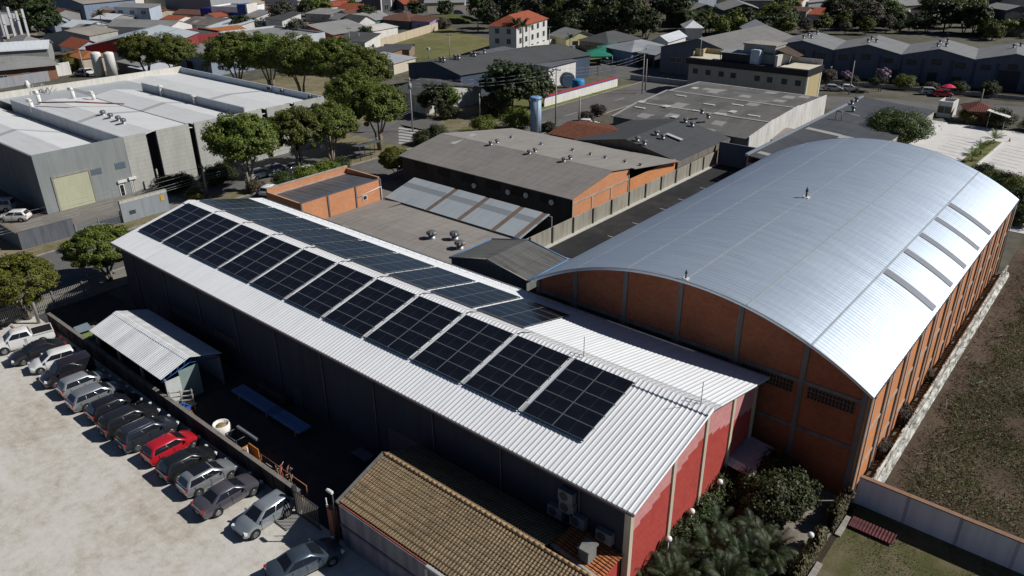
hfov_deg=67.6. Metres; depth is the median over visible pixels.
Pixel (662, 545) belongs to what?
areca palm
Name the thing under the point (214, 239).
cable tray
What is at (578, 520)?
air conditioner
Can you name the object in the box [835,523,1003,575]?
lawn grass
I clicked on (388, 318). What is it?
cable tray
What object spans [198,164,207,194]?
utility pole
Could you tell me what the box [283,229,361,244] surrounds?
solar array
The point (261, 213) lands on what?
solar array
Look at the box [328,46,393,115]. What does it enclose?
street tree
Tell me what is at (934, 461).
dead branches
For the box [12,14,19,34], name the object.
concrete column
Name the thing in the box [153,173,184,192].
bush
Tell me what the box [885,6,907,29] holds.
broadleaf tree
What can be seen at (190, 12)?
brown roof row
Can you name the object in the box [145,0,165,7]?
yellow block
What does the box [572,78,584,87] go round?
water tank
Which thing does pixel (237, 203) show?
solar array
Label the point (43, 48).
metal roof hall
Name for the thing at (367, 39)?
house
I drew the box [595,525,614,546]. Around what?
air conditioner
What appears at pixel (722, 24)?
broadleaf tree
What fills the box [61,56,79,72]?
bush
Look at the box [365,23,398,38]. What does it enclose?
white yard house
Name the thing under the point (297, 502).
sliding gate
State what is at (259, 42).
street tree
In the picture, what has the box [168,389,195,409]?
fence panel
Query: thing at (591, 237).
asphalt yard
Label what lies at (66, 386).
hatchback
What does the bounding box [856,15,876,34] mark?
broadleaf tree
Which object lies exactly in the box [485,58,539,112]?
broadleaf tree
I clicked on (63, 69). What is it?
white panel wall
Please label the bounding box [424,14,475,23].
grass mound
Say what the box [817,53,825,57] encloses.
window
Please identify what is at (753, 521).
areca palm
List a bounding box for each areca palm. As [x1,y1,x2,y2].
[636,558,666,575]
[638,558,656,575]
[643,550,699,575]
[647,536,691,570]
[657,536,707,575]
[673,523,709,570]
[680,523,737,575]
[691,516,719,541]
[694,550,758,575]
[699,500,737,538]
[703,520,755,562]
[713,531,776,575]
[732,507,783,546]
[739,525,798,575]
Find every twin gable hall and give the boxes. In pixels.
[665,1,724,26]
[714,0,759,13]
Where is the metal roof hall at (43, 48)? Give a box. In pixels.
[0,40,54,59]
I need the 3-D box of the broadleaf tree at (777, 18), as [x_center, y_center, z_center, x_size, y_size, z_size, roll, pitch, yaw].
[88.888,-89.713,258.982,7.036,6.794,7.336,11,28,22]
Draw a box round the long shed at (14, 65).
[0,56,58,79]
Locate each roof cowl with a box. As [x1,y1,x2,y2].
[682,270,689,279]
[802,187,809,198]
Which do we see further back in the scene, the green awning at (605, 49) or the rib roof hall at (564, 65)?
the green awning at (605, 49)
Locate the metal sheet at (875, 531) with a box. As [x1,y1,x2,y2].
[848,516,896,544]
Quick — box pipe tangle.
[24,83,55,94]
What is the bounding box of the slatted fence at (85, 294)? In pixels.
[0,281,95,327]
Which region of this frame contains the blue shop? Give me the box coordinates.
[200,3,264,16]
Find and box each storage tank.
[90,52,105,76]
[103,51,117,76]
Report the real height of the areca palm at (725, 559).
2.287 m
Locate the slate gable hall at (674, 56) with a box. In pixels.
[659,25,793,74]
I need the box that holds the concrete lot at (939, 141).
[909,120,1023,233]
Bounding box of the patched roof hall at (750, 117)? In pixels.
[611,81,826,147]
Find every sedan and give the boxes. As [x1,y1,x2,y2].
[7,336,65,365]
[73,70,88,76]
[190,471,262,519]
[263,536,343,575]
[283,162,306,173]
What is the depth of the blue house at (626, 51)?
207.69 m
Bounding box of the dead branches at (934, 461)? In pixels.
[904,447,958,477]
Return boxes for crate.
[180,402,190,410]
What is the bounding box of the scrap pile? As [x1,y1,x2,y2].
[265,462,292,483]
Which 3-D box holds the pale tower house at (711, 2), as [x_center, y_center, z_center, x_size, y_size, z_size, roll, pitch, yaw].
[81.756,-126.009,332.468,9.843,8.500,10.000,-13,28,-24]
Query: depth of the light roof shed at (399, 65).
199.62 m
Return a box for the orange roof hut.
[903,11,913,23]
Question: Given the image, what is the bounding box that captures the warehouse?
[110,197,769,575]
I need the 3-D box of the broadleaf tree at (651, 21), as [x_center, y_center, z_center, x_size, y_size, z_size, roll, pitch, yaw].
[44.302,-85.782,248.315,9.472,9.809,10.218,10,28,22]
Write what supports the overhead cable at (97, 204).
attached to the utility pole at (202, 168)
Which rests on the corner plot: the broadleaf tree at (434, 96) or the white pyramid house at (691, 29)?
the broadleaf tree at (434, 96)
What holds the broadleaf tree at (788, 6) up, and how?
on the ground at (1012, 244)
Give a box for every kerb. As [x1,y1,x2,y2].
[0,73,671,306]
[808,515,851,575]
[974,142,1003,166]
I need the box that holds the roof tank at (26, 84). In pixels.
[24,80,29,88]
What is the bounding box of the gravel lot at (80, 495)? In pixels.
[0,317,386,575]
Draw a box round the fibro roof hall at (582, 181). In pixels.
[398,128,679,225]
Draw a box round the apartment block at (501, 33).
[487,10,548,48]
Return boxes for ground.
[0,0,1023,544]
[2,33,37,41]
[3,141,419,257]
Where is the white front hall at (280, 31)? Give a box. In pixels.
[218,26,324,43]
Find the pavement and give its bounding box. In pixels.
[0,178,403,325]
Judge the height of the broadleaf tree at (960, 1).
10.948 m
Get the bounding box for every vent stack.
[157,85,162,95]
[191,95,196,104]
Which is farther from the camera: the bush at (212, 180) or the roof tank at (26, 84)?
the roof tank at (26, 84)
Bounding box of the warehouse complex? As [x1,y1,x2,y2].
[0,66,328,213]
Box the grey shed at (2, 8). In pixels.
[0,0,21,10]
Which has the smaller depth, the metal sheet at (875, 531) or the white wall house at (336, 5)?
the metal sheet at (875, 531)
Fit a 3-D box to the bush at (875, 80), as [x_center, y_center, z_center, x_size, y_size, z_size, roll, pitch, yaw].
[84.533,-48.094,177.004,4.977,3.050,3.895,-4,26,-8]
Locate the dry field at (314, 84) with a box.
[251,72,509,151]
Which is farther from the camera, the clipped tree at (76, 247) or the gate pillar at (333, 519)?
the clipped tree at (76, 247)
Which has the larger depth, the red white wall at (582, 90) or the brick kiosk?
the red white wall at (582, 90)
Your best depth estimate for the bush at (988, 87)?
165.10 m
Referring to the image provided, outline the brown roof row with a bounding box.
[172,9,200,16]
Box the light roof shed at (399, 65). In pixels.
[381,52,416,74]
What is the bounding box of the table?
[352,447,373,467]
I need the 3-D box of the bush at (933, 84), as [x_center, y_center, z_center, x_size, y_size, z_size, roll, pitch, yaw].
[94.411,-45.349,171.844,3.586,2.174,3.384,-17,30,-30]
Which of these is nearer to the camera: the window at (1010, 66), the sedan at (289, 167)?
the sedan at (289, 167)
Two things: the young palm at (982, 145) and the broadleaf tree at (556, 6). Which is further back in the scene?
the broadleaf tree at (556, 6)
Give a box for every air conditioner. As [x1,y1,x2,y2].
[547,500,564,520]
[558,485,575,506]
[559,499,576,517]
[569,512,587,531]
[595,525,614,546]
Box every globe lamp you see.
[665,535,671,548]
[689,508,694,516]
[717,479,722,489]
[807,532,813,540]
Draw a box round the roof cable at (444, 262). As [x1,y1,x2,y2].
[264,198,605,319]
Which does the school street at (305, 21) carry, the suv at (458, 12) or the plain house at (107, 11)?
the suv at (458, 12)
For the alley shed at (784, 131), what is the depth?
131.60 m
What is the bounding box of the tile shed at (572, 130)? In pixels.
[547,121,619,139]
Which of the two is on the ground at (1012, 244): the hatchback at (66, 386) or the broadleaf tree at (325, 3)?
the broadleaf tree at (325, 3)
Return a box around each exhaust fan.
[523,192,529,197]
[549,199,554,204]
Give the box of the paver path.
[763,484,855,571]
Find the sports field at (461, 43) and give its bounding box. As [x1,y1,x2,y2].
[394,28,488,60]
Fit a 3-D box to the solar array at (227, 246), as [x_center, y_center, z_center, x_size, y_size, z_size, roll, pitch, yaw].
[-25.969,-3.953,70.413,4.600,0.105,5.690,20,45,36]
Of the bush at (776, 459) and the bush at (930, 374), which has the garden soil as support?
the bush at (776, 459)
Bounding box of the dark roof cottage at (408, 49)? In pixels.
[384,44,415,55]
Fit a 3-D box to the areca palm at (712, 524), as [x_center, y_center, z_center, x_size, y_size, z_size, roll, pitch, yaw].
[12.064,15.440,47.756,2.698,1.663,3.106,-11,27,-20]
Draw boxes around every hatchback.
[0,208,32,222]
[27,344,77,374]
[55,369,111,397]
[84,391,142,422]
[140,429,200,465]
[155,444,217,482]
[175,457,238,497]
[231,489,294,539]
[249,167,270,179]
[258,183,274,196]
[580,118,599,122]
[600,57,615,63]
[824,84,842,91]
[840,84,859,91]
[932,89,953,97]
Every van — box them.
[0,197,17,212]
[79,67,93,73]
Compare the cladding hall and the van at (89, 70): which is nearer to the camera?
the van at (89, 70)
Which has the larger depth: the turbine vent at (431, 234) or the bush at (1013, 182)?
the bush at (1013, 182)
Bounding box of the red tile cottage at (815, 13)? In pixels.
[807,7,826,19]
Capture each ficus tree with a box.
[865,106,943,143]
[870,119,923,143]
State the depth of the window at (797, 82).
157.31 m
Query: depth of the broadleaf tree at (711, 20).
256.64 m
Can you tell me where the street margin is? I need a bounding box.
[155,143,369,200]
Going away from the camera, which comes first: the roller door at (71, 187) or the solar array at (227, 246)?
the solar array at (227, 246)
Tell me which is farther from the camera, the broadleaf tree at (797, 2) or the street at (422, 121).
the broadleaf tree at (797, 2)
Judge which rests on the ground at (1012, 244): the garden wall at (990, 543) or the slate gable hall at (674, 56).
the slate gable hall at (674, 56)
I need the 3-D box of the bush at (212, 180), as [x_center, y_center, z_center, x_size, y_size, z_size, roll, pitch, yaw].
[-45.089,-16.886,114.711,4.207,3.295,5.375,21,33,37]
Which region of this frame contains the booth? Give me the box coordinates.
[936,97,958,117]
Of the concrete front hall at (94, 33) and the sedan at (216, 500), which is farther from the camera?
the concrete front hall at (94, 33)
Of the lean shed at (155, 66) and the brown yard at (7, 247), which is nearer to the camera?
the brown yard at (7, 247)
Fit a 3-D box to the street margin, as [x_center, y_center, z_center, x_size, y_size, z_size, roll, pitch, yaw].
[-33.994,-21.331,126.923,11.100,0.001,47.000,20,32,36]
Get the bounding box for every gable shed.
[51,0,135,19]
[449,238,568,293]
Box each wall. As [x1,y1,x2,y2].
[0,71,49,88]
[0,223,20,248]
[16,218,75,249]
[46,312,302,507]
[55,61,71,75]
[118,189,169,222]
[361,23,437,45]
[427,5,465,12]
[527,151,718,247]
[531,39,552,45]
[543,76,617,106]
[589,65,615,75]
[630,74,686,85]
[717,141,755,168]
[820,79,1023,99]
[854,474,1023,574]
[872,265,1009,482]
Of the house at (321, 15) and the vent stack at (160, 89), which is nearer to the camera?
the vent stack at (160, 89)
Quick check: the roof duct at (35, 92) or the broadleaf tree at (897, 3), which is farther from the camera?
the broadleaf tree at (897, 3)
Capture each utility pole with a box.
[25,282,40,323]
[77,48,85,77]
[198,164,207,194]
[405,77,413,131]
[552,67,560,124]
[579,96,580,120]
[641,51,647,93]
[644,59,647,89]
[848,61,854,94]
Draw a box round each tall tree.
[466,0,487,31]
[476,0,494,22]
[499,0,523,17]
[542,0,564,29]
[567,0,589,14]
[591,0,618,11]
[616,0,641,34]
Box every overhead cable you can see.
[0,167,198,217]
[1,171,199,222]
[1,176,199,228]
[1,180,202,234]
[3,178,202,231]
[206,112,405,177]
[206,112,409,179]
[412,76,553,87]
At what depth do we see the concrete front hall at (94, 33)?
237.53 m
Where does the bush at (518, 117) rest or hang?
on the ground at (1012, 244)
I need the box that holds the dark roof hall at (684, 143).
[575,118,731,173]
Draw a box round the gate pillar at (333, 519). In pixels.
[325,488,340,541]
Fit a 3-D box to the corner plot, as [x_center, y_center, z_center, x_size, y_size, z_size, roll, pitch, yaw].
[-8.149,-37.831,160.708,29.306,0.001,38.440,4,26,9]
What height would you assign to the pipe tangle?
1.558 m
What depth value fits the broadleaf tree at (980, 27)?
244.60 m
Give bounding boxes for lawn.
[580,50,603,62]
[816,504,1023,575]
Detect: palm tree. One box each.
[93,10,105,24]
[507,16,520,29]
[515,18,534,46]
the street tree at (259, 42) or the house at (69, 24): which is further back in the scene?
the house at (69, 24)
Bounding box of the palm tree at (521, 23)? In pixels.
[515,18,534,46]
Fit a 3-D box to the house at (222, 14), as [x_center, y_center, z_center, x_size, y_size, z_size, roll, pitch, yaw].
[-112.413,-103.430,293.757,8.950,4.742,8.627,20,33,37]
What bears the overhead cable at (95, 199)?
attached to the utility pole at (202, 168)
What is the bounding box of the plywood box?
[242,443,260,460]
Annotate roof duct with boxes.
[25,98,33,111]
[32,89,41,104]
[67,86,75,98]
[88,91,95,99]
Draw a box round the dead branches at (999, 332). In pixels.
[984,325,1015,336]
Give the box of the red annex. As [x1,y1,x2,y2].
[550,525,622,575]
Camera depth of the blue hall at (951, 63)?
180.96 m
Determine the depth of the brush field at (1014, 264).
58.23 m
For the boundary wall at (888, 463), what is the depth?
63.16 m
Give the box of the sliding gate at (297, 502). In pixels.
[291,484,321,529]
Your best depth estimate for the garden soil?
47.92 m
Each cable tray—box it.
[164,214,210,240]
[190,225,238,253]
[218,237,268,267]
[250,249,301,282]
[285,263,337,299]
[322,279,375,317]
[364,296,417,337]
[410,314,464,359]
[461,335,516,384]
[519,358,573,411]
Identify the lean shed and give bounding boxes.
[115,55,162,73]
[128,62,174,72]
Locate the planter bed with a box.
[960,140,1000,166]
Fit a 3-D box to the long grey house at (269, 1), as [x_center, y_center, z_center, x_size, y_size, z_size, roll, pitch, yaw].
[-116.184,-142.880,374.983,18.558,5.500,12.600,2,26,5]
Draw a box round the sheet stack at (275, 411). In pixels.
[231,384,310,436]
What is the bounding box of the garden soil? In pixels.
[696,498,856,575]
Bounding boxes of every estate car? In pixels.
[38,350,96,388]
[64,379,128,411]
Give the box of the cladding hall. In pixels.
[165,0,252,9]
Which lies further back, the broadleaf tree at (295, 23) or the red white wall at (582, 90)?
the broadleaf tree at (295, 23)
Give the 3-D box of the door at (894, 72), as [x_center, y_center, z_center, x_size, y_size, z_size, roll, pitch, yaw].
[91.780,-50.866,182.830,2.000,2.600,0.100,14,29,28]
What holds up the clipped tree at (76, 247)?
on the ground at (1012, 244)
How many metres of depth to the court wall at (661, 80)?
183.27 m
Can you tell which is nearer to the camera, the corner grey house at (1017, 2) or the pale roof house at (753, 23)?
the pale roof house at (753, 23)
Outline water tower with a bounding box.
[530,95,541,132]
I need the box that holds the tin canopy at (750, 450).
[727,436,773,477]
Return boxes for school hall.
[424,0,464,10]
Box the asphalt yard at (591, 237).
[548,164,741,259]
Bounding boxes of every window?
[91,167,102,174]
[115,161,125,168]
[415,162,426,171]
[437,168,449,177]
[461,174,473,183]
[486,180,499,190]
[512,187,526,196]
[540,194,554,204]
[670,57,681,62]
[718,71,723,76]
[754,75,759,80]
[767,77,772,82]
[781,78,786,84]
[795,80,800,85]
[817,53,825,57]
[838,55,847,59]
[861,54,870,59]
[883,58,892,62]
[906,59,916,64]
[931,59,941,64]
[937,105,951,113]
[951,77,961,81]
[955,63,965,67]
[980,65,990,69]
[1007,64,1018,69]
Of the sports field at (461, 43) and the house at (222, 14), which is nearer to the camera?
the sports field at (461, 43)
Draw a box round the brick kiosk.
[960,101,993,124]
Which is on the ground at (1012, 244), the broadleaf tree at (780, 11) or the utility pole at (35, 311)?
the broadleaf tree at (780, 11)
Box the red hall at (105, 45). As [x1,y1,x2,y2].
[83,25,198,67]
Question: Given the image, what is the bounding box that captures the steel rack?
[225,425,258,443]
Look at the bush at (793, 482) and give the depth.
49.71 m
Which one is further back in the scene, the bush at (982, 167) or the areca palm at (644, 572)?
the bush at (982, 167)
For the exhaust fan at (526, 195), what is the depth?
99.04 m
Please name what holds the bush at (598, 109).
on the ground at (1012, 244)
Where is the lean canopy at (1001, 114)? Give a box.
[986,109,1010,129]
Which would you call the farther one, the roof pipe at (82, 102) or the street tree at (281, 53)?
the street tree at (281, 53)
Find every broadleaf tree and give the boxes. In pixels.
[0,0,16,10]
[3,0,21,10]
[16,0,45,31]
[20,0,62,33]
[21,0,56,9]
[58,54,69,62]
[228,14,249,24]
[244,15,258,27]
[265,0,296,16]
[283,17,308,30]
[295,0,313,18]
[302,0,320,9]
[315,0,332,8]
[356,3,376,13]
[358,26,373,32]
[407,0,425,13]
[416,82,450,116]
[436,0,454,13]
[443,83,459,105]
[476,65,504,104]
[481,1,503,23]
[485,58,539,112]
[514,61,555,108]
[515,0,524,11]
[522,0,545,15]
[540,0,565,26]
[548,0,575,18]
[549,8,586,30]
[577,11,600,33]
[582,4,614,34]
[585,0,593,10]
[598,5,630,32]
[632,8,663,38]
[633,6,654,36]
[639,0,651,8]
[648,0,660,15]
[654,0,696,26]
[673,8,694,25]
[690,17,707,29]
[695,6,718,33]
[704,12,721,33]
[712,15,733,33]
[718,7,747,30]
[735,6,756,23]
[751,13,773,26]
[758,0,776,13]
[761,5,772,16]
[767,2,795,29]
[768,9,787,28]
[768,13,784,28]
[774,0,793,5]
[776,14,797,32]
[781,1,799,10]
[782,7,797,30]
[785,0,801,5]
[795,11,801,22]
[796,17,813,33]
[811,17,824,30]
[815,13,833,31]
[822,0,839,12]
[826,2,848,26]
[832,19,840,29]
[835,7,858,28]
[838,21,852,34]
[839,0,855,7]
[844,1,864,20]
[845,0,868,5]
[851,18,858,29]
[856,0,885,29]
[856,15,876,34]
[873,0,893,4]
[877,13,896,32]
[883,0,906,11]
[884,5,897,14]
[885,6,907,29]
[893,21,904,32]
[904,19,913,29]
[907,16,925,33]
[917,0,936,22]
[918,9,941,33]
[922,0,950,23]
[930,0,963,32]
[942,0,966,27]
[956,5,979,32]
[959,0,994,35]
[967,0,988,4]
[975,18,991,34]
[983,19,1007,39]
[997,17,1018,31]
[1014,13,1023,29]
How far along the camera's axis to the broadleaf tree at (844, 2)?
280.14 m
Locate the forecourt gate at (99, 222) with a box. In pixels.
[74,211,122,232]
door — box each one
[6,25,12,33]
[20,19,30,31]
[53,171,95,210]
[113,52,122,67]
[119,184,125,195]
[152,303,159,315]
[186,60,193,69]
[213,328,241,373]
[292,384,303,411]
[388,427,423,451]
[636,56,652,66]
[890,69,900,80]
[926,72,936,82]
[996,70,1020,90]
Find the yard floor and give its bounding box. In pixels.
[38,292,447,575]
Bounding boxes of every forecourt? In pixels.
[11,188,185,243]
[820,77,1023,101]
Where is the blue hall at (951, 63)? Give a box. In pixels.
[782,32,1023,90]
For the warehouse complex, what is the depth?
117.66 m
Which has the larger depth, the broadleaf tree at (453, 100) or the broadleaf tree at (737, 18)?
the broadleaf tree at (737, 18)
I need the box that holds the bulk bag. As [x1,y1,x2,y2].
[212,419,232,438]
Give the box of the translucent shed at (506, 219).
[385,177,551,238]
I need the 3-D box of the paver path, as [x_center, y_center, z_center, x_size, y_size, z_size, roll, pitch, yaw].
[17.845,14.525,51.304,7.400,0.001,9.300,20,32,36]
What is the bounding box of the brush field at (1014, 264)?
[884,240,1023,538]
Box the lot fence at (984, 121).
[949,115,1023,130]
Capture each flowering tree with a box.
[840,70,851,83]
[875,67,891,91]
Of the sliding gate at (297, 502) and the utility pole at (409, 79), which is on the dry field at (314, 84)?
the utility pole at (409, 79)
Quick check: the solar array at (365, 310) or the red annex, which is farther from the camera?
the solar array at (365, 310)
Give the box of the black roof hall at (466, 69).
[406,43,590,95]
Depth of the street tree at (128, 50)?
180.70 m
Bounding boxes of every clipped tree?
[0,251,60,319]
[57,224,130,281]
[377,146,406,177]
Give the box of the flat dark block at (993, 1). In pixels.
[981,0,1000,4]
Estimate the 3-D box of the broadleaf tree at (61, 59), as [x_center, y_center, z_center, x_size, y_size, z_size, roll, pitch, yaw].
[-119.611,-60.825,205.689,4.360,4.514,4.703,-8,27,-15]
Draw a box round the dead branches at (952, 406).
[931,395,970,419]
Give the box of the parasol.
[942,84,955,88]
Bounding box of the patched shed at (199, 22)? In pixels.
[184,16,228,28]
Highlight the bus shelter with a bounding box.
[351,140,380,160]
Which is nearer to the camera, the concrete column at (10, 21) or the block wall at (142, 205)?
the block wall at (142, 205)
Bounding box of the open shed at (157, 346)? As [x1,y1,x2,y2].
[89,309,224,403]
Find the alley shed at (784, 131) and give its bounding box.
[771,128,792,139]
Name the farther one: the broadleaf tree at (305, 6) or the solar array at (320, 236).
the broadleaf tree at (305, 6)
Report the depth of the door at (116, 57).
208.04 m
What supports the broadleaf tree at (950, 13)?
on the ground at (1012, 244)
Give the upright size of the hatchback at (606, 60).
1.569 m
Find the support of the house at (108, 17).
on the ground at (1012, 244)
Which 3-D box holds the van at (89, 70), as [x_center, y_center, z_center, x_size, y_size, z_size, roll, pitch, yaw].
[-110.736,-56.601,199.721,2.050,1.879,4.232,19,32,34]
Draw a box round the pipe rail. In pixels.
[259,453,307,496]
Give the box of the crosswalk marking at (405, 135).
[398,127,421,143]
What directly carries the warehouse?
on the ground at (1012, 244)
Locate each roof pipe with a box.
[39,101,123,104]
[835,110,859,119]
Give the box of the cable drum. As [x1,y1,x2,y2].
[559,72,574,87]
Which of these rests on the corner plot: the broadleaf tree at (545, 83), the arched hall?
the broadleaf tree at (545, 83)
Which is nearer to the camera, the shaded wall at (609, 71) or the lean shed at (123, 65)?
the shaded wall at (609, 71)
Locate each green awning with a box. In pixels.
[586,50,612,59]
[587,46,612,52]
[596,42,616,47]
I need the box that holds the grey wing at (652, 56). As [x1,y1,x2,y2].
[635,44,660,67]
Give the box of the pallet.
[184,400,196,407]
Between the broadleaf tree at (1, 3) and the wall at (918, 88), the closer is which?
the wall at (918, 88)
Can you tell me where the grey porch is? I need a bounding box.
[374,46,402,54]
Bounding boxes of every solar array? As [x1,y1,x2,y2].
[139,203,211,240]
[163,213,239,253]
[190,224,268,267]
[199,198,271,209]
[219,236,301,282]
[225,208,298,220]
[251,249,336,298]
[253,218,328,232]
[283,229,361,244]
[286,264,374,316]
[315,240,396,258]
[324,279,415,336]
[350,253,433,273]
[366,296,462,358]
[388,267,474,289]
[412,315,513,382]
[431,282,519,307]
[464,335,570,410]
[477,298,569,327]
[522,358,634,441]
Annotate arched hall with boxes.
[530,138,1018,495]
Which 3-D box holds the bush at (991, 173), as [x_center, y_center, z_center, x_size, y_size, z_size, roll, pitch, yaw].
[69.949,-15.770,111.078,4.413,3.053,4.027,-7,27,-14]
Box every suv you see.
[96,402,160,438]
[114,414,179,452]
[263,163,285,175]
[453,10,463,13]
[919,86,934,94]
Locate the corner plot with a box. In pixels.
[458,94,542,130]
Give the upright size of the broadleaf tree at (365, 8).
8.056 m
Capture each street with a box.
[0,73,687,305]
[301,11,474,22]
[328,75,444,129]
[349,120,421,144]
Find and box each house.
[0,11,31,35]
[48,20,66,31]
[55,7,80,20]
[58,37,95,52]
[60,19,107,30]
[62,49,105,70]
[68,24,109,29]
[91,7,113,14]
[91,10,119,19]
[91,13,135,22]
[114,3,162,19]
[159,15,191,21]
[161,9,176,16]
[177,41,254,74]
[201,25,245,30]
[202,12,231,17]
[205,19,254,28]
[246,9,268,26]
[252,0,264,7]
[264,0,279,3]
[264,11,301,26]
[280,0,304,6]
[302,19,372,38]
[304,8,344,21]
[326,1,346,8]
[329,13,347,20]
[335,445,592,575]
[337,3,370,9]
[337,8,358,13]
[338,31,380,49]
[340,10,387,23]
[342,14,375,24]
[362,0,396,11]
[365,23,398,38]
[382,12,423,28]
[396,0,416,10]
[396,78,480,113]
[410,15,446,28]
[548,27,592,46]
[578,30,640,50]
[602,39,664,65]
[681,19,703,39]
[692,0,715,6]
[740,0,772,7]
[740,19,767,28]
[793,6,813,20]
[800,0,808,6]
[806,0,825,6]
[892,0,920,11]
[910,6,921,17]
[979,2,1023,36]
[1001,0,1023,5]
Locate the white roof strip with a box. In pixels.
[651,30,687,44]
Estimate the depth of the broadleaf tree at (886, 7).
271.42 m
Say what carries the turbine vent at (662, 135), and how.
on the dark roof hall at (684, 143)
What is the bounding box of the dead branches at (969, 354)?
[955,347,983,364]
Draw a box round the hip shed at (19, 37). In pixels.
[5,34,39,41]
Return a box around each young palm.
[962,146,985,160]
[968,139,992,154]
[981,128,1007,143]
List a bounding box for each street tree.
[113,31,162,70]
[144,32,198,67]
[196,29,262,79]
[200,111,280,190]
[237,31,291,85]
[265,30,326,91]
[265,105,329,165]
[298,34,360,103]
[301,99,360,161]
[322,69,380,131]
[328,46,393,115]
[344,80,407,149]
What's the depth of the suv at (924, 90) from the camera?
167.87 m
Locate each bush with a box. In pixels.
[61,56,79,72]
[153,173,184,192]
[173,171,197,189]
[182,187,204,199]
[197,164,230,186]
[213,160,240,179]
[245,179,265,192]
[270,170,295,184]
[293,164,317,178]
[315,157,340,172]
[332,155,351,167]
[411,129,430,143]
[422,122,449,138]
[436,17,451,28]
[438,103,460,118]
[467,114,497,130]
[474,92,512,115]
[497,106,529,129]
[541,121,556,131]
[578,111,596,120]
[590,104,607,114]
[663,527,686,546]
[670,507,710,543]
[676,484,718,536]
[704,486,735,512]
[709,463,739,505]
[724,461,823,522]
[726,465,779,525]
[731,507,765,524]
[733,446,806,479]
[758,457,823,520]
[821,68,837,82]
[843,75,859,81]
[868,75,888,86]
[875,437,893,458]
[891,73,917,87]
[896,401,916,424]
[924,81,940,88]
[924,367,935,380]
[949,80,970,92]
[956,109,982,122]
[971,162,999,172]
[978,81,1001,95]
[982,169,1005,179]
[983,107,1019,127]
[989,169,1023,186]
[1000,176,1023,191]
[1006,184,1023,204]
[1010,203,1023,225]
[1016,117,1023,128]
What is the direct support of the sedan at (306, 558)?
on the gravel lot at (80, 495)
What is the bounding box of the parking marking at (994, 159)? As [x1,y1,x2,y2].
[936,136,1023,173]
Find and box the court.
[593,63,681,79]
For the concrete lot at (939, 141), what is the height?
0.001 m
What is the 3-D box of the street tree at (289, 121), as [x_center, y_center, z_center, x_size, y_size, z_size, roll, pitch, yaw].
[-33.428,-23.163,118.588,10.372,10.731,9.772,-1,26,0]
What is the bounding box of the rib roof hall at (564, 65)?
[476,46,577,85]
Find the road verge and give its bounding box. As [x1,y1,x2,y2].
[496,84,630,121]
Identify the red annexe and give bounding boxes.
[185,28,221,43]
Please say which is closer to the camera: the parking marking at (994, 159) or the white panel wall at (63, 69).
the parking marking at (994, 159)
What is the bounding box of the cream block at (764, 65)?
[686,40,823,95]
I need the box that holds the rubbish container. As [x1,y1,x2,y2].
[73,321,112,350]
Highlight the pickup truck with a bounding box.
[0,322,55,355]
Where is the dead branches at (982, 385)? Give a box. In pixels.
[950,367,1013,406]
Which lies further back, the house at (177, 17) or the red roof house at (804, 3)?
the red roof house at (804, 3)
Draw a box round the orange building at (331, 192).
[265,165,382,218]
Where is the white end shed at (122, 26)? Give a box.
[107,19,191,34]
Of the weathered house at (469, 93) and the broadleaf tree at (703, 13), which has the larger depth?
the broadleaf tree at (703, 13)
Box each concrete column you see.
[0,15,9,38]
[5,7,15,35]
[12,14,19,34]
[14,11,22,34]
[20,9,29,35]
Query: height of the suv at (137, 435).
1.785 m
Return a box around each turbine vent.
[426,230,436,239]
[449,230,459,240]
[454,240,464,249]
[660,133,665,139]
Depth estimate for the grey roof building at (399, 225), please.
91.79 m
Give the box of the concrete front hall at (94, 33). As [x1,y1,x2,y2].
[43,25,118,50]
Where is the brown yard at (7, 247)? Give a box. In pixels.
[0,222,44,256]
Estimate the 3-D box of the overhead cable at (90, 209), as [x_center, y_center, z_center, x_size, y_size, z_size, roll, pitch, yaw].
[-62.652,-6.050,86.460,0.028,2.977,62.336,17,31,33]
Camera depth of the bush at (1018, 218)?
95.94 m
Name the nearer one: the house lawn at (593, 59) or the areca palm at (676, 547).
the areca palm at (676, 547)
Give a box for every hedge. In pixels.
[787,524,829,575]
[824,486,853,532]
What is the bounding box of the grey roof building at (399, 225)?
[326,200,510,263]
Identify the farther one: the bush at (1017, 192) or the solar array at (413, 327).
the bush at (1017, 192)

